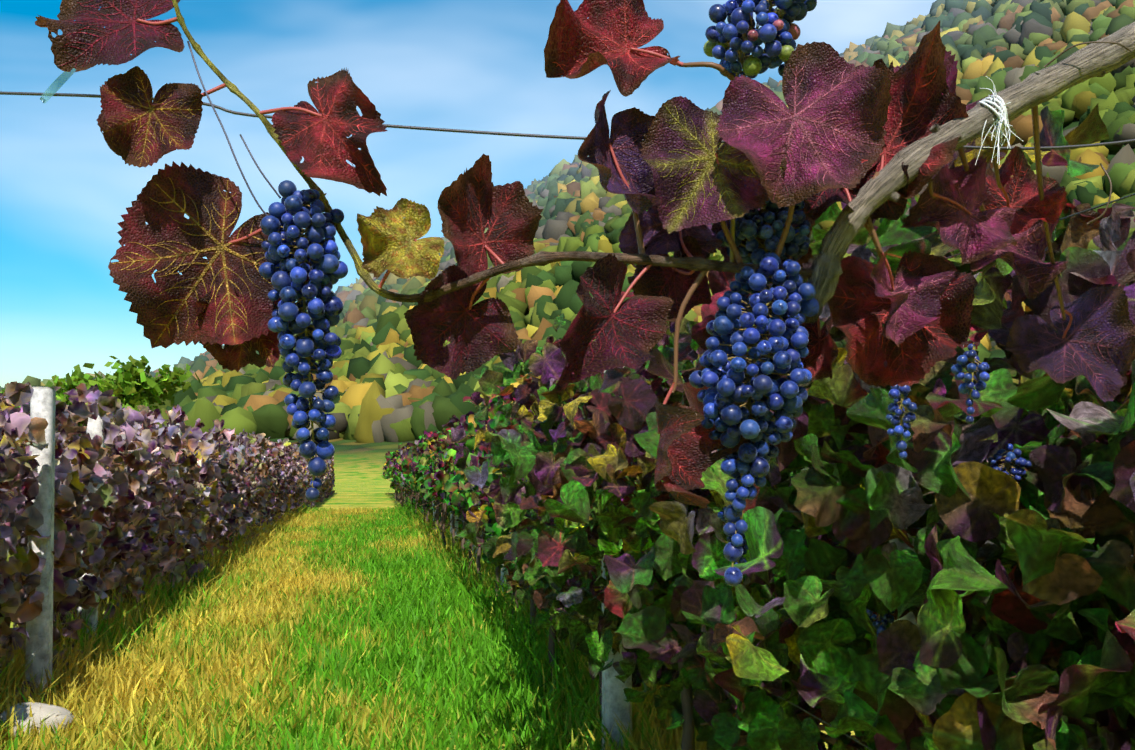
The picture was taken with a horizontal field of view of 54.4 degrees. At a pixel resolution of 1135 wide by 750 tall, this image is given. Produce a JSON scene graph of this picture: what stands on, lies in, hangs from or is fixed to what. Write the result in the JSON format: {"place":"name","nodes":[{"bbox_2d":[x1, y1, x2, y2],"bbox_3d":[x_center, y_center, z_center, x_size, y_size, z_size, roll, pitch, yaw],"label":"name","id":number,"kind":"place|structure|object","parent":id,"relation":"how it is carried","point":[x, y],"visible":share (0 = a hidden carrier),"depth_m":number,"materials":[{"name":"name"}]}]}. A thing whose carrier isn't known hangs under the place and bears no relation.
{"place":"outdoors","nodes":[
{"label":"outdoors","id":0,"kind":"place"},
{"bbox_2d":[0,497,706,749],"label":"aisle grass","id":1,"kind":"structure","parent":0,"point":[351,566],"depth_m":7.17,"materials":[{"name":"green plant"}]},
{"bbox_2d":[0,0,935,387],"label":"sky","id":2,"kind":"structure","parent":0,"point":[476,65],"materials":[{"name":"blue"}]},
{"bbox_2d":[10,15,1115,749],"bbox_3d":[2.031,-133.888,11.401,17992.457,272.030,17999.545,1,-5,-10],"label":"terrain","id":3,"kind":"structure","parent":0,"point":[360,479],"depth_m":107.19,"materials":[{"name":"green plant"}]},
{"bbox_2d":[0,702,73,739],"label":"field stone","id":4,"kind":"object","parent":3,"relation":"on","point":[46,712],"visible":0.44,"depth_m":5.58,"materials":[{"name":"white stone"}]},
{"bbox_2d":[0,355,199,436],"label":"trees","id":5,"kind":"object","parent":3,"relation":"on","point":[131,382],"depth_m":35.66,"materials":[{"name":"green plant"}]},
{"bbox_2d":[0,381,335,702],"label":"vine leaves","id":6,"kind":"object","parent":3,"relation":"on","point":[245,482],"visible":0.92,"depth_m":8.78,"materials":[{"name":"purple plant"}]},
{"bbox_2d":[25,370,916,749],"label":"trellis posts","id":7,"kind":"object","parent":3,"relation":"on","point":[43,404],"visible":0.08,"depth_m":6.46,"materials":[{"name":"grey concrete"}]},
{"bbox_2d":[4,441,1120,749],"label":"vine trunks","id":8,"kind":"object","parent":3,"relation":"on","point":[688,737],"visible":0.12,"depth_m":6.86,"materials":[{"name":"brown wood"}]},
{"bbox_2d":[0,0,1134,442],"bbox_3d":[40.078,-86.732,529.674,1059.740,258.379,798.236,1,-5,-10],"label":"hillside forest","id":9,"kind":"object","parent":3,"relation":"on","point":[386,384],"visible":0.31,"depth_m":276.95,"materials":[{"name":"green plant"}]},
{"bbox_2d":[172,0,1134,323],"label":"vine canes","id":10,"kind":"object","parent":3,"relation":"on","point":[1026,94],"visible":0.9,"depth_m":1.01,"materials":[{"name":"brown plant"}]},
{"bbox_2d":[35,0,1134,507],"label":"vine leaves","id":11,"kind":"object","parent":10,"relation":"attached to","point":[847,126],"visible":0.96,"depth_m":1.00,"materials":[{"name":"red plant"}]},
{"bbox_2d":[137,17,1130,433],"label":"vine petioles","id":12,"kind":"object","parent":10,"relation":"attached to","point":[869,225],"visible":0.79,"depth_m":1.00,"materials":[{"name":"brown plant"}]},
{"bbox_2d":[258,0,1031,635],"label":"grape clusters","id":13,"kind":"object","parent":10,"relation":"hanging from","point":[286,272],"visible":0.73,"depth_m":0.97,"materials":[{"name":"blue food"}]},
{"bbox_2d":[276,0,1016,625],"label":"grape stems","id":14,"kind":"object","parent":13,"relation":"on","point":[732,232],"visible":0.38,"depth_m":0.98,"materials":[{"name":"green plant"}]},
{"bbox_2d":[975,76,1023,164],"bbox_3d":[0.431,-0.228,1.080,0.042,0.090,0.188,-3,-5,29],"label":"twine tie","id":15,"kind":"object","parent":10,"relation":"attached to","point":[1003,122],"visible":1,"depth_m":1.02,"materials":[{"name":"white fabric"}]},
{"bbox_2d":[382,379,1131,588],"bbox_3d":[-2.787,2.952,32.415,4.577,2.162,55.194,1,-5,-10],"label":"grapevine row","id":16,"kind":"object","parent":3,"relation":"on","point":[419,465],"visible":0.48,"depth_m":13.48,"materials":[{"name":"green plant"}]},
{"bbox_2d":[442,104,1134,749],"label":"vine row leaves","id":17,"kind":"object","parent":3,"relation":"on","point":[996,582],"visible":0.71,"depth_m":2.09,"materials":[{"name":"green plant"}]},
{"bbox_2d":[0,91,1134,149],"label":"trellis wire","id":18,"kind":"object","parent":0,"point":[530,135],"visible":0.52,"depth_m":1.19,"materials":[{"name":"metal"}]},
{"bbox_2d":[0,193,1134,749],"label":"trellis wires","id":19,"kind":"object","parent":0,"point":[796,511],"visible":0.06,"depth_m":2.25,"materials":[{"name":"grey metal"}]},
{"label":"trellis cross wire","id":20,"kind":"object","parent":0,"visible":0},
{"bbox_2d":[40,68,75,102],"bbox_3d":[-0.531,-0.321,1.179,0.089,0.052,0.008,-2,-5,25],"label":"plastic tie","id":21,"kind":"object","parent":20,"relation":"attached to","point":[54,87],"visible":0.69,"depth_m":1.19,"materials":[{"name":"teal"}]}
]}

